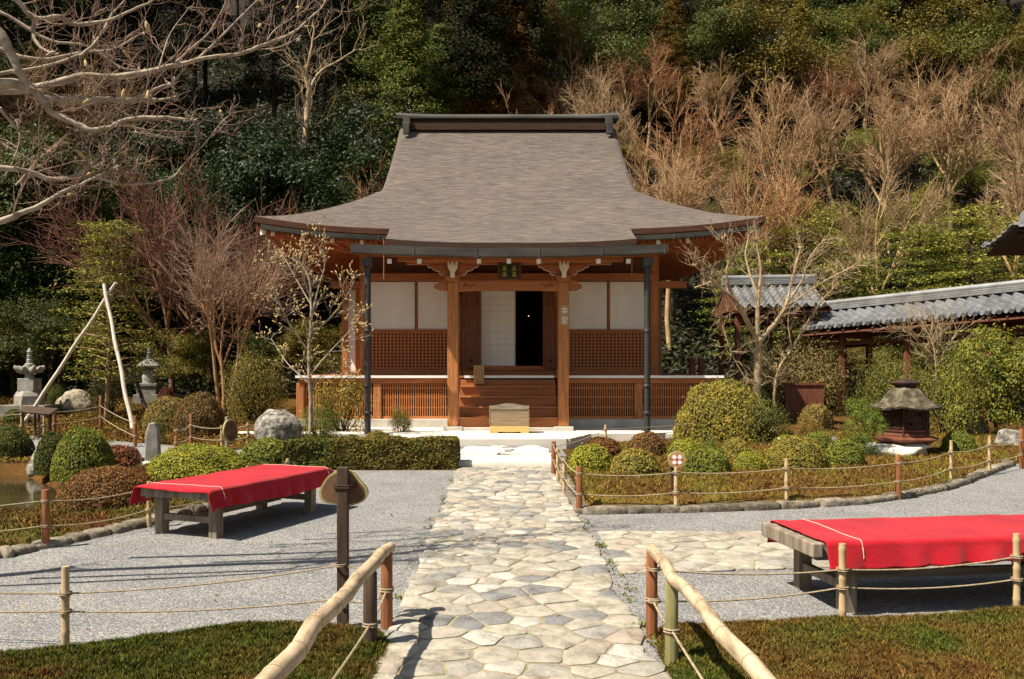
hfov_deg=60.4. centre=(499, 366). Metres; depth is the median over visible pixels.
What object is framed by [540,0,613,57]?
conifer
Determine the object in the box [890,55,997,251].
bare tree
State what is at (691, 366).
newel post
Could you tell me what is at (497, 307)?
shoji door
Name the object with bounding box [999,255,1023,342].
feathery evergreen
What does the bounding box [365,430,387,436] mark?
clipped mound
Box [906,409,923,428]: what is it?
door panel
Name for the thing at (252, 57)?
conifer
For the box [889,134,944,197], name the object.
evergreen tree
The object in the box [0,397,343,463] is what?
moss lawn
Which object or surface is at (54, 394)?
loose shrub
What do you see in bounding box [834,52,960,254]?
bare tree
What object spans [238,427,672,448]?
terrace
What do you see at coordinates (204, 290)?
bare tree
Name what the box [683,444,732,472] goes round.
clipped mound
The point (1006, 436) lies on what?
garden stone
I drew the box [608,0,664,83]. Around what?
conifer
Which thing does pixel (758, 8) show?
conifer
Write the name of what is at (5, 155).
evergreen tree
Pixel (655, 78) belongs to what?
bare tree
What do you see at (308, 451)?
clipped hedge
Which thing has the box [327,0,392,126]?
conifer
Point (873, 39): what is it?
evergreen tree
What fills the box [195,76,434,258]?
evergreen tree
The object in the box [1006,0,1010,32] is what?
conifer
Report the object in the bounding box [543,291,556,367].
door leaf
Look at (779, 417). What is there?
loose shrub
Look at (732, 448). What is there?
clipped mound
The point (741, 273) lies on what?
evergreen tree
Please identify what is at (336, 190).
evergreen tree
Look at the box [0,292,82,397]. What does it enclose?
evergreen shrub
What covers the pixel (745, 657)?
bamboo handrail
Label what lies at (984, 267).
evergreen tree
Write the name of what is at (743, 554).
side path
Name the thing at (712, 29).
evergreen tree
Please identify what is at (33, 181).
evergreen tree
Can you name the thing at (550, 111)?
bare tree
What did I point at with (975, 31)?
evergreen tree
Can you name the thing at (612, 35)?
evergreen tree
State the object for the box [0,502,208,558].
bank kerb
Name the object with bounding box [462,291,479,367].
door leaf
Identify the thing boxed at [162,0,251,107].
conifer
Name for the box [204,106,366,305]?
evergreen tree
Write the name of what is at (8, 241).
evergreen tree
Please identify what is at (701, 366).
newel post
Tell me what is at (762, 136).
bare tree
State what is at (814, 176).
evergreen tree
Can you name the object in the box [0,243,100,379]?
evergreen tree
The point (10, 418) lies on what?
clipped mound
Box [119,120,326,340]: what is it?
evergreen tree
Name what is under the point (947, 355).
evergreen shrub
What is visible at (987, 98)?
bare tree
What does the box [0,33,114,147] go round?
tree
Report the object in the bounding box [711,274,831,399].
roofed gate
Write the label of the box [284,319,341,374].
evergreen shrub
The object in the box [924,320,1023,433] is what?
camellia
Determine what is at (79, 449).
clipped mound
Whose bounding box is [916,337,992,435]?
loose shrub
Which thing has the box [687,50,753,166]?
bare tree
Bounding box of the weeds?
[365,467,677,676]
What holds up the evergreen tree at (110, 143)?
on the ground at (10, 468)
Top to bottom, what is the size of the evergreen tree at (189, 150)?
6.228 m
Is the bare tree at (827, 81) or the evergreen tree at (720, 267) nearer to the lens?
the evergreen tree at (720, 267)
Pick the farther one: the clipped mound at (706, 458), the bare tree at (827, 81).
the bare tree at (827, 81)
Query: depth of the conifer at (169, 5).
43.98 m
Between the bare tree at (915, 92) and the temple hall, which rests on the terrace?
the temple hall
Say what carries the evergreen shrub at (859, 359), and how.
on the ground at (10, 468)
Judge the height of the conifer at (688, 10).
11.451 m
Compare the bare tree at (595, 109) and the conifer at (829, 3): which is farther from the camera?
the conifer at (829, 3)
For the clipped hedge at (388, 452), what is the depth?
13.61 m
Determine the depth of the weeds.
6.25 m
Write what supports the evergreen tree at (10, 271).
on the ground at (10, 468)
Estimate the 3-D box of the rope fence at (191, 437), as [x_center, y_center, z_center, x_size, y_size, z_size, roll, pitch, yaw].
[-5.301,1.254,16.292,1.163,0.715,0.867,0,0,0]
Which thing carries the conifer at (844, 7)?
on the ground at (10, 468)
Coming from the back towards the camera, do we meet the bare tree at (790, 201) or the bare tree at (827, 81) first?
the bare tree at (827, 81)
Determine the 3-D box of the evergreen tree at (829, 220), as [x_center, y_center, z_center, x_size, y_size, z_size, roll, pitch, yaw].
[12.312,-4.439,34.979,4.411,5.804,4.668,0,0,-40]
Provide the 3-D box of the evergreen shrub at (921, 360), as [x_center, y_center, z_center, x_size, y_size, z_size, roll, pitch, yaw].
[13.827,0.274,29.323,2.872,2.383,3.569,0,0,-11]
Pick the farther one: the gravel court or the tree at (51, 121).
the tree at (51, 121)
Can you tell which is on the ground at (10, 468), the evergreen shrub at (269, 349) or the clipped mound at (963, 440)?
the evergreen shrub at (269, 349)
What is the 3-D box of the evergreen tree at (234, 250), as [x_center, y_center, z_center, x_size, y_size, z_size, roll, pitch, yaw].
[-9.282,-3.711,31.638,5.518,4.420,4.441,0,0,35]
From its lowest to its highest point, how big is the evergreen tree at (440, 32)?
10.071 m
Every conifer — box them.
[0,0,77,132]
[0,0,104,164]
[2,0,28,62]
[12,0,97,105]
[29,0,156,148]
[79,0,187,137]
[81,0,179,133]
[136,0,179,114]
[148,0,244,149]
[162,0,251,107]
[235,0,239,40]
[235,0,308,125]
[257,0,322,126]
[270,0,375,136]
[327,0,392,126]
[340,0,453,124]
[388,0,453,111]
[431,0,457,67]
[431,0,525,113]
[479,0,579,113]
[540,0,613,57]
[594,0,661,81]
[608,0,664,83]
[642,0,705,78]
[679,0,782,122]
[689,0,723,28]
[692,0,790,65]
[763,0,775,78]
[776,0,875,78]
[813,0,881,49]
[846,0,951,101]
[874,0,966,110]
[897,0,1022,102]
[942,0,1016,30]
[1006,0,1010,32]
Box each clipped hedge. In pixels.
[281,436,333,468]
[327,434,460,469]
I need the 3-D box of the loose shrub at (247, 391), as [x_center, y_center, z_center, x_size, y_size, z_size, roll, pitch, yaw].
[-5.819,0.290,21.149,2.114,2.181,2.016,0,0,9]
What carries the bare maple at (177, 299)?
on the ground at (10, 468)
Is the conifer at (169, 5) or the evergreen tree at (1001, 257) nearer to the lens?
the evergreen tree at (1001, 257)
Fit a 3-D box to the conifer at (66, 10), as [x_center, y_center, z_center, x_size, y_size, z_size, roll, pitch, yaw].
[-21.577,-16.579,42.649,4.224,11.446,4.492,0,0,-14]
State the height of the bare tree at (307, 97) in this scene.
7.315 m
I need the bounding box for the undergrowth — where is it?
[0,30,1023,410]
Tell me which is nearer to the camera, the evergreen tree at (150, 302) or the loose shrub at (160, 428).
the loose shrub at (160, 428)
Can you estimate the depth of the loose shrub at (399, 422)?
18.66 m
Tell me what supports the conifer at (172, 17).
on the ground at (10, 468)
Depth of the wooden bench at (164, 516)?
8.37 m
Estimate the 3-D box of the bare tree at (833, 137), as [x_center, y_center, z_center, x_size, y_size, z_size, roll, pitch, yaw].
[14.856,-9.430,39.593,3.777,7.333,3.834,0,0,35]
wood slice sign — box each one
[222,417,237,447]
[319,467,368,624]
[668,450,685,491]
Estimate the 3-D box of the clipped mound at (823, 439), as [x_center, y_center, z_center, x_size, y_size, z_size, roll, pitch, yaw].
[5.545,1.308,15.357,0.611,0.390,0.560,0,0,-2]
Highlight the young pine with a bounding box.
[30,218,189,419]
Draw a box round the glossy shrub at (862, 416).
[838,393,889,454]
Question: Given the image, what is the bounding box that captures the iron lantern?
[867,376,943,449]
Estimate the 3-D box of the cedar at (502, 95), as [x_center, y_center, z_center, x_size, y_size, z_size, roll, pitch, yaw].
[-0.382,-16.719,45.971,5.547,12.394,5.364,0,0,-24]
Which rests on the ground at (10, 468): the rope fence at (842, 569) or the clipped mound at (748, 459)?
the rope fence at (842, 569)
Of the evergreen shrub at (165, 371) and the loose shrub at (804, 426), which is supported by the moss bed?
the loose shrub at (804, 426)
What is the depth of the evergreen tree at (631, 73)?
47.95 m
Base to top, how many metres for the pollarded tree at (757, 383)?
4.639 m
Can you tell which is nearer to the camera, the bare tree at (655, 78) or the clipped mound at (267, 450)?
the clipped mound at (267, 450)
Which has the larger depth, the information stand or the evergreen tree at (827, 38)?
the evergreen tree at (827, 38)
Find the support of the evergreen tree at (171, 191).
on the ground at (10, 468)
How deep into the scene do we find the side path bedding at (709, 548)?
7.66 m
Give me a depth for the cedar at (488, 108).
41.23 m
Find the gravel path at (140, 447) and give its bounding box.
[29,436,241,457]
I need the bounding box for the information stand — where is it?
[16,406,57,437]
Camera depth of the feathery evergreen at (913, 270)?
31.59 m
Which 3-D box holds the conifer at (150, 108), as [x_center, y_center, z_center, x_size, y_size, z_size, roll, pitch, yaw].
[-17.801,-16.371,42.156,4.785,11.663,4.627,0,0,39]
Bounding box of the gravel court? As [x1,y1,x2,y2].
[0,464,1023,675]
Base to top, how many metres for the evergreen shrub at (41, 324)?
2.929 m
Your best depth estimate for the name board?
18.99 m
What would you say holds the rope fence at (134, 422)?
on the ground at (10, 468)
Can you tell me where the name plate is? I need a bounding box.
[561,305,568,324]
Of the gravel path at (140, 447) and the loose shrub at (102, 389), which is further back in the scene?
the loose shrub at (102, 389)
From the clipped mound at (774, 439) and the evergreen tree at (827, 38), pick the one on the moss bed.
the clipped mound at (774, 439)
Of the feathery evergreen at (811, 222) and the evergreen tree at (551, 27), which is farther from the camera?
the evergreen tree at (551, 27)
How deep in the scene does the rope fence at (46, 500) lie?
7.71 m
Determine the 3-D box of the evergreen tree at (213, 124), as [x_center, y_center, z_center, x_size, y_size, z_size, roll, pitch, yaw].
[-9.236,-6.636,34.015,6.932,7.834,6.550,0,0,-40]
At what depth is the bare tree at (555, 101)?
43.98 m
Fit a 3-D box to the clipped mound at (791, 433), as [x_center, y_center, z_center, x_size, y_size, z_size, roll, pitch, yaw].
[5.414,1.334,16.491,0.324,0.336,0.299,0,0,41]
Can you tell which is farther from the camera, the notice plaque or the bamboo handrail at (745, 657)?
the notice plaque
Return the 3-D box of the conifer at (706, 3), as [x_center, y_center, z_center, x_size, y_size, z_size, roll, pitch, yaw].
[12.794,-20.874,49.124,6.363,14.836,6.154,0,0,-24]
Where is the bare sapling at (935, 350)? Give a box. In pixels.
[871,289,993,411]
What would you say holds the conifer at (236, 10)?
on the ground at (10, 468)
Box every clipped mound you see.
[0,423,35,458]
[1,408,30,423]
[33,429,61,476]
[50,422,116,482]
[55,464,155,510]
[111,444,144,469]
[141,393,181,431]
[145,442,247,479]
[157,386,175,398]
[172,389,225,436]
[240,437,286,463]
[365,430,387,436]
[567,442,612,472]
[585,436,621,456]
[608,448,662,476]
[627,430,666,455]
[665,437,698,456]
[670,376,773,442]
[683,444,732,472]
[720,437,751,461]
[733,450,766,469]
[763,432,829,470]
[772,434,790,442]
[781,430,793,435]
[796,403,833,429]
[803,430,832,448]
[824,437,865,465]
[940,429,977,452]
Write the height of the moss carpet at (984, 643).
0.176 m
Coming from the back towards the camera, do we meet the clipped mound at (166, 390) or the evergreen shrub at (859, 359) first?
the evergreen shrub at (859, 359)
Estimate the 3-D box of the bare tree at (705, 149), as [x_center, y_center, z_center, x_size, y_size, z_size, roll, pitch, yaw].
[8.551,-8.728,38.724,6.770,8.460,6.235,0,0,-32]
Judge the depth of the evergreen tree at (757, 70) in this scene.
45.46 m
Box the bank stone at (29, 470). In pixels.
[26,450,35,475]
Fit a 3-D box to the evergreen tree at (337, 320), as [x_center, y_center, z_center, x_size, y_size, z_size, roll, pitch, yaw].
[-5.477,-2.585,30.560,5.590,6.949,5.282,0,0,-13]
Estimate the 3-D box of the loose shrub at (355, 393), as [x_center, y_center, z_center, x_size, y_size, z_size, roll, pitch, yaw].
[-3.479,0.652,18.871,1.702,1.670,1.481,0,0,25]
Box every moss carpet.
[0,618,392,678]
[654,605,1023,678]
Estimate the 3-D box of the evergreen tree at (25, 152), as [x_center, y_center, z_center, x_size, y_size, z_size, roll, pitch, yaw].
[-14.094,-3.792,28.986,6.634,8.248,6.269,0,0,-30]
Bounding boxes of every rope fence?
[0,395,137,446]
[0,458,289,543]
[0,560,384,644]
[174,414,249,446]
[551,429,1023,508]
[556,423,695,446]
[647,533,1023,616]
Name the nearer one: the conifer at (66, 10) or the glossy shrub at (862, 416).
the glossy shrub at (862, 416)
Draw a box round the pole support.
[24,282,132,429]
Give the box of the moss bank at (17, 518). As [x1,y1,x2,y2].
[0,460,266,547]
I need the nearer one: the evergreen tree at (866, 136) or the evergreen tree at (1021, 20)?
the evergreen tree at (866, 136)
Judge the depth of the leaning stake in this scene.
21.77 m
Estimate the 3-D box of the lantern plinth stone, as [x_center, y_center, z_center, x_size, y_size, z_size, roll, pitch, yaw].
[6.600,1.381,14.742,1.143,0.287,1.027,0,0,15]
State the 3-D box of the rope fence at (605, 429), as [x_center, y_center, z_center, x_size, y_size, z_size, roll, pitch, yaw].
[2.763,1.245,15.513,0.479,0.530,6.180,0,0,43]
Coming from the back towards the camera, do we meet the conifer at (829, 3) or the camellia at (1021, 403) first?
the conifer at (829, 3)
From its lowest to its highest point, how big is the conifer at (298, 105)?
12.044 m
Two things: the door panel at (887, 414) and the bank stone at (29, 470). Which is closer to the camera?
the bank stone at (29, 470)
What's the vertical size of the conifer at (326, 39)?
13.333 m
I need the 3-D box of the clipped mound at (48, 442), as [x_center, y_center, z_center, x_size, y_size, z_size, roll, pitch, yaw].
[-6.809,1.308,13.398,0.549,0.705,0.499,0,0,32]
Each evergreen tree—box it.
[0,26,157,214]
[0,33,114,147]
[0,53,86,157]
[0,111,157,366]
[0,125,52,219]
[0,129,43,272]
[0,139,175,360]
[0,216,38,306]
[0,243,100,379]
[1,123,79,240]
[9,233,133,369]
[33,199,177,333]
[64,119,179,221]
[88,108,195,197]
[88,219,197,357]
[94,148,252,338]
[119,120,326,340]
[132,106,301,216]
[137,102,236,196]
[174,204,293,321]
[184,104,330,178]
[194,191,253,317]
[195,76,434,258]
[195,121,369,366]
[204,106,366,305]
[218,100,400,314]
[221,134,391,373]
[260,184,351,373]
[316,0,402,187]
[329,172,383,280]
[359,0,448,191]
[414,22,476,113]
[507,0,589,113]
[536,4,627,113]
[545,0,684,112]
[604,33,665,127]
[619,138,646,167]
[651,15,737,120]
[666,0,870,138]
[670,200,724,321]
[673,0,786,142]
[682,143,770,206]
[709,255,742,276]
[721,238,801,286]
[753,183,879,315]
[758,19,862,113]
[781,132,843,196]
[784,0,893,124]
[826,214,898,296]
[834,21,906,134]
[838,125,902,198]
[850,0,998,123]
[859,181,967,302]
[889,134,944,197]
[891,1,1019,132]
[893,222,1009,288]
[917,136,1014,216]
[975,212,1023,280]
[977,23,1023,120]
[1002,133,1023,179]
[1008,2,1023,37]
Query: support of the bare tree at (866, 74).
on the ground at (10, 468)
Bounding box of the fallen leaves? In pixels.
[21,469,1009,630]
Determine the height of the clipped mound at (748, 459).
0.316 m
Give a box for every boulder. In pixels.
[55,389,94,412]
[254,409,301,440]
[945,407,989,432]
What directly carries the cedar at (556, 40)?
on the ground at (10, 468)
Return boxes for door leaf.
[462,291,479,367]
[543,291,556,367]
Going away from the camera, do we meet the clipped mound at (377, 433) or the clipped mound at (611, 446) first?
the clipped mound at (611, 446)
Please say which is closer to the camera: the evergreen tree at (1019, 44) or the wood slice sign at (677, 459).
the wood slice sign at (677, 459)
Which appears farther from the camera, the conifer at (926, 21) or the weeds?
the conifer at (926, 21)
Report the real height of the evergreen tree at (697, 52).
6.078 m
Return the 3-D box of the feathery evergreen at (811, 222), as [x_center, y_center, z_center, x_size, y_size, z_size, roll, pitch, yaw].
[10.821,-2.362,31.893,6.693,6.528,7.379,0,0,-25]
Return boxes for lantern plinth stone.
[866,442,930,455]
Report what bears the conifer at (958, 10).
on the ground at (10, 468)
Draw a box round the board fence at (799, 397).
[783,383,825,416]
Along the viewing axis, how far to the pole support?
20.13 m
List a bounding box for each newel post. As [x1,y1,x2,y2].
[688,359,695,374]
[698,359,705,374]
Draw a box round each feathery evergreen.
[688,241,809,375]
[706,208,901,357]
[827,261,901,351]
[835,222,985,372]
[882,199,1023,389]
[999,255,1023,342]
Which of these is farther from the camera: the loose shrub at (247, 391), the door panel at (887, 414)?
the loose shrub at (247, 391)
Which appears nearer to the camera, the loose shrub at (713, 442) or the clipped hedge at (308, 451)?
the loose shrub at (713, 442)
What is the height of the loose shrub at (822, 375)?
2.536 m
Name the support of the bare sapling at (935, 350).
on the ground at (10, 468)
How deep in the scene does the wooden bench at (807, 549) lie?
6.08 m
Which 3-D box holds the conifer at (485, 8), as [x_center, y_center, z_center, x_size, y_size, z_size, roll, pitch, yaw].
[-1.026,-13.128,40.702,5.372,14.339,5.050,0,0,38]
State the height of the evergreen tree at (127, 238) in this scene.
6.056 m
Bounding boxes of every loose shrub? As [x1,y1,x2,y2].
[46,382,64,403]
[83,363,133,414]
[146,418,167,442]
[214,335,295,422]
[296,402,346,437]
[299,358,380,434]
[387,403,415,431]
[697,435,719,448]
[739,328,865,414]
[741,387,792,443]
[745,318,783,386]
[763,342,808,409]
[794,409,823,436]
[846,332,939,432]
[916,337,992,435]
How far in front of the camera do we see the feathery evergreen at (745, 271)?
31.72 m
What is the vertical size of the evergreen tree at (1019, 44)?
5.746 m
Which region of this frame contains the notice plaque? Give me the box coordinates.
[474,365,483,383]
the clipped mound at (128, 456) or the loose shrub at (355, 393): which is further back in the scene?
the loose shrub at (355, 393)
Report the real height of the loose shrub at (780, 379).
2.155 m
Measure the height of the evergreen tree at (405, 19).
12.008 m
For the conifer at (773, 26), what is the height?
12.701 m
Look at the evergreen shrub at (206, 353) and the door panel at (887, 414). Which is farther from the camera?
the evergreen shrub at (206, 353)
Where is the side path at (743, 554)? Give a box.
[597,530,829,574]
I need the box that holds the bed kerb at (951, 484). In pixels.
[559,460,1015,514]
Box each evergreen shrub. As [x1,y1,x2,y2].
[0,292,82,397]
[0,319,26,364]
[1,304,89,396]
[62,317,128,394]
[128,323,219,393]
[167,329,229,391]
[228,328,287,393]
[271,316,328,374]
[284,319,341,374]
[773,333,837,380]
[833,338,896,396]
[874,345,950,391]
[927,329,1018,389]
[1012,327,1023,356]
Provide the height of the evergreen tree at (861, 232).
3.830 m
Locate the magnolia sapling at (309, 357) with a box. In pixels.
[250,215,373,431]
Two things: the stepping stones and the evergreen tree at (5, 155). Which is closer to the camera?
the stepping stones
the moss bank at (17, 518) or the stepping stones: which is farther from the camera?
the stepping stones
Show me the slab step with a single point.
(505, 460)
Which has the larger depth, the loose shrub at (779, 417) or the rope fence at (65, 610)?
the loose shrub at (779, 417)
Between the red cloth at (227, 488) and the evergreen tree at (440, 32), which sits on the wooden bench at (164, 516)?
the red cloth at (227, 488)
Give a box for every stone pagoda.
[0,348,60,417]
[133,347,163,403]
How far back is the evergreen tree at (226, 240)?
31.56 m
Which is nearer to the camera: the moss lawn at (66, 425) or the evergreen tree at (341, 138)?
the moss lawn at (66, 425)
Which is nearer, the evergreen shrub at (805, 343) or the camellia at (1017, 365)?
the camellia at (1017, 365)
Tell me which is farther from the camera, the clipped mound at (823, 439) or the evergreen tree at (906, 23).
the evergreen tree at (906, 23)
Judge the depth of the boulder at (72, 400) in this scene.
22.72 m
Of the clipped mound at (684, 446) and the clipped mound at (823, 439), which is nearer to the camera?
the clipped mound at (684, 446)
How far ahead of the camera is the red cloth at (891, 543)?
5.74 m
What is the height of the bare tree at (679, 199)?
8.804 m
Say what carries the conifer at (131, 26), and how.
on the ground at (10, 468)
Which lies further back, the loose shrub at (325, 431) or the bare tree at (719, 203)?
the bare tree at (719, 203)
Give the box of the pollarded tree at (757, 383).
[675,211,878,430]
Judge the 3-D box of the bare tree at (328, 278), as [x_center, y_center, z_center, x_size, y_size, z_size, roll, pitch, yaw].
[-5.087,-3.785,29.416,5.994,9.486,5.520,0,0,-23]
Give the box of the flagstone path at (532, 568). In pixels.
[371,466,671,678]
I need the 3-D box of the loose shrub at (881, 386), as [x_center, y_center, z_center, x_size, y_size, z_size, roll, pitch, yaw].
[8.178,0.396,18.296,1.910,2.241,1.821,0,0,43]
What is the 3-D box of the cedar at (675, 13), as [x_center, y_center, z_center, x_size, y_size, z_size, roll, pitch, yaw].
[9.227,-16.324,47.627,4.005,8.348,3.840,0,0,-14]
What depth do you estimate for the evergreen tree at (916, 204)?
34.78 m
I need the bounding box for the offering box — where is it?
[489,403,528,432]
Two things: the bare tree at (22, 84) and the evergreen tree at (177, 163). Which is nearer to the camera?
the bare tree at (22, 84)
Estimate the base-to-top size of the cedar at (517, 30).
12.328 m
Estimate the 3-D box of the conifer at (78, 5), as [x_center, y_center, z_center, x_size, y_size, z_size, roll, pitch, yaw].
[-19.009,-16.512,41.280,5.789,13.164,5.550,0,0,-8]
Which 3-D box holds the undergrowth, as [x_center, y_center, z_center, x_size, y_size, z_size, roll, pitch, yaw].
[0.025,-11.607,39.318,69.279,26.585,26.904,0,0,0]
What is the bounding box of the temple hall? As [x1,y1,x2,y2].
[254,113,765,433]
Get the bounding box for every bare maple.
[0,111,329,394]
[92,136,327,391]
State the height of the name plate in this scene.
0.440 m
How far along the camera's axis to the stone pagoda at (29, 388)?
21.94 m
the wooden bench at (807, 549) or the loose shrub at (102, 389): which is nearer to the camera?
the wooden bench at (807, 549)
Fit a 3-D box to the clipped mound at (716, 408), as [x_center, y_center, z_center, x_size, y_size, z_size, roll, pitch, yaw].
[4.305,0.843,17.012,1.986,1.327,1.737,0,0,13]
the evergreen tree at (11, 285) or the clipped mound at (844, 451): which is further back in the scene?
the evergreen tree at (11, 285)
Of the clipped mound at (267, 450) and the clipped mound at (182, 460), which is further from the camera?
the clipped mound at (267, 450)
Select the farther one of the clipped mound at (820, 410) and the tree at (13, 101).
the tree at (13, 101)
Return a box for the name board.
[498,263,520,279]
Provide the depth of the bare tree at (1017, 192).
31.96 m
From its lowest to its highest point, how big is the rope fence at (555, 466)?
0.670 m
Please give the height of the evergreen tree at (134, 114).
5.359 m
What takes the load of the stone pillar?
on the ground at (10, 468)
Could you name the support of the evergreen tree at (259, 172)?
on the ground at (10, 468)
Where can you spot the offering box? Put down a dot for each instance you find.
(508, 417)
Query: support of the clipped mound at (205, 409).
on the ground at (10, 468)
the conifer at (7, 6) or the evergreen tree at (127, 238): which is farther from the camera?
the conifer at (7, 6)
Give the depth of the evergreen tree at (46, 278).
28.08 m
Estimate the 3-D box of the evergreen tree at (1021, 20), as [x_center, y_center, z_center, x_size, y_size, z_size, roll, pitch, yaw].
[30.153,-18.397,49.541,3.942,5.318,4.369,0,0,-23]
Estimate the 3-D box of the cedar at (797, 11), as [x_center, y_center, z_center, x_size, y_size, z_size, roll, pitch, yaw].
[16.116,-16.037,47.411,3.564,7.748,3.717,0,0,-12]
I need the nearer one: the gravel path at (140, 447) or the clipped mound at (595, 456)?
the clipped mound at (595, 456)
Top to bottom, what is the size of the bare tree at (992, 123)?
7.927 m
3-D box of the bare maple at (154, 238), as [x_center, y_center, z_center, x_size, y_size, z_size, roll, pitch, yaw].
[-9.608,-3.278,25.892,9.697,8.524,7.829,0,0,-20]
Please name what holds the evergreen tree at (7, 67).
on the ground at (10, 468)
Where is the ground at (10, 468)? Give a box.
[0,0,1023,502]
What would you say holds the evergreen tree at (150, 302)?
on the ground at (10, 468)
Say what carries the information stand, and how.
on the ground at (10, 468)
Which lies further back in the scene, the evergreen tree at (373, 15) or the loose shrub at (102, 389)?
the evergreen tree at (373, 15)
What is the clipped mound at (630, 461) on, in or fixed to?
on the moss bed
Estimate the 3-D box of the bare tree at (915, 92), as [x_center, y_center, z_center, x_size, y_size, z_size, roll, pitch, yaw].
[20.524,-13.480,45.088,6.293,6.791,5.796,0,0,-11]
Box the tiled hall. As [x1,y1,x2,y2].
[981,211,1023,255]
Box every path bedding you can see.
[618,532,828,570]
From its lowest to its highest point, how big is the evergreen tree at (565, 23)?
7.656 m
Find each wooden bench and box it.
[141,488,315,538]
[762,522,1023,612]
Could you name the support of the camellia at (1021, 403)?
on the ground at (10, 468)
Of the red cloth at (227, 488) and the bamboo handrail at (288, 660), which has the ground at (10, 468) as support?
the bamboo handrail at (288, 660)
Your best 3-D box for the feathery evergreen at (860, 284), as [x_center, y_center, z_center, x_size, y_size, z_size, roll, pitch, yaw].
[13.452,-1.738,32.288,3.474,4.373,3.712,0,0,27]
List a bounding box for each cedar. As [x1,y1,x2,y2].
[432,0,510,113]
[469,0,535,113]
[477,0,555,113]
[533,0,580,113]
[640,0,704,137]
[766,0,825,140]
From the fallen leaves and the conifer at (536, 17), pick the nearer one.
the fallen leaves
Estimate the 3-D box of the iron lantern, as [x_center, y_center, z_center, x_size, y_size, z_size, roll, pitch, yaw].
[6.843,0.770,14.809,1.294,1.210,1.120,0,0,0]
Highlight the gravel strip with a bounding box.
[456,445,566,459]
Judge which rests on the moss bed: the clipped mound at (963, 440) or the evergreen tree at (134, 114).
the clipped mound at (963, 440)
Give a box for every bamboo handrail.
[254,542,394,678]
[645,544,776,678]
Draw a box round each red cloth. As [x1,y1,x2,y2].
[129,464,334,511]
[767,514,1023,569]
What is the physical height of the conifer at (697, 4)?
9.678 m
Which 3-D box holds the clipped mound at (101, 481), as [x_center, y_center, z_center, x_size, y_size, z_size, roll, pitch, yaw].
[-4.226,1.303,9.553,1.009,0.506,1.153,0,0,9]
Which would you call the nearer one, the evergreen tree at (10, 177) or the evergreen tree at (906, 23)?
the evergreen tree at (10, 177)
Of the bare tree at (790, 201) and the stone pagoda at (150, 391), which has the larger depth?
the bare tree at (790, 201)
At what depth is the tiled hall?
18.34 m
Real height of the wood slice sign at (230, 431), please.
0.670 m
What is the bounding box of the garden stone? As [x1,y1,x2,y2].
[994,428,1018,445]
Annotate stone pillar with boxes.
[145,422,160,460]
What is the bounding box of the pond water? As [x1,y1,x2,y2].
[0,475,57,509]
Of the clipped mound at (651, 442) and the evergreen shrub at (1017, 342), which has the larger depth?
the evergreen shrub at (1017, 342)
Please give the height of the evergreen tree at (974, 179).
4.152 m
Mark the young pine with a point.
(105, 255)
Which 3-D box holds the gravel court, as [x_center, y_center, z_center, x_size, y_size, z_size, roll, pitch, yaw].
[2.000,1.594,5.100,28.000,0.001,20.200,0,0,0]
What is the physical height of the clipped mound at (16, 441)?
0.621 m
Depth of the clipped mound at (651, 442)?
14.01 m
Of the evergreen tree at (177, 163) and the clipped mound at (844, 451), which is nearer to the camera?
the clipped mound at (844, 451)
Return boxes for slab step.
[458,455,550,466]
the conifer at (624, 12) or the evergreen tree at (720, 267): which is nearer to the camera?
the evergreen tree at (720, 267)
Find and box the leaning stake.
[133,374,146,412]
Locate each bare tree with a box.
[0,0,376,224]
[142,191,300,415]
[262,0,378,178]
[270,115,391,295]
[496,79,554,113]
[500,38,627,113]
[552,52,646,148]
[568,28,684,162]
[616,71,756,205]
[627,131,715,352]
[676,149,762,329]
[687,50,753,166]
[713,102,837,357]
[728,58,865,244]
[773,47,870,162]
[791,76,874,222]
[815,125,966,346]
[829,25,908,151]
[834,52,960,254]
[860,43,984,166]
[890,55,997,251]
[941,30,1023,157]
[968,66,1023,179]
[971,145,1023,216]
[974,121,1023,293]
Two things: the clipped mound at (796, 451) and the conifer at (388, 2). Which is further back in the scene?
the conifer at (388, 2)
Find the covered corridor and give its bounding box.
[801,279,1023,420]
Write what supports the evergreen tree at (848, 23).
on the ground at (10, 468)
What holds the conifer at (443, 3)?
on the ground at (10, 468)
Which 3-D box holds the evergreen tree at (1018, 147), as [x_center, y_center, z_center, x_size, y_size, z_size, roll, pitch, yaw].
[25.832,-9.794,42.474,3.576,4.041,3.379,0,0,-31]
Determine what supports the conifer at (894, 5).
on the ground at (10, 468)
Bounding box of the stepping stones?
[460,445,550,454]
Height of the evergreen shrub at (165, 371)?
2.344 m
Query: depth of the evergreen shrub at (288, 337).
25.11 m
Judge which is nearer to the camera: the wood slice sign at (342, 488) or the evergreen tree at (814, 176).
the wood slice sign at (342, 488)
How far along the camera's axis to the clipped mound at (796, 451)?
12.51 m
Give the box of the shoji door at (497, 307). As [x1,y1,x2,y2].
[481,291,514,365]
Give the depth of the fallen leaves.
7.82 m
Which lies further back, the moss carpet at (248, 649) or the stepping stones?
the stepping stones
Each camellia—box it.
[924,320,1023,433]
[974,332,1023,428]
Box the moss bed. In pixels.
[566,428,1018,505]
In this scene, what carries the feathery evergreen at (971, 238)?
on the ground at (10, 468)
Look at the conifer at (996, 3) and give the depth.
52.24 m
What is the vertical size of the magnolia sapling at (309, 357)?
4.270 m
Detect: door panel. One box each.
[886,409,900,428]
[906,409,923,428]

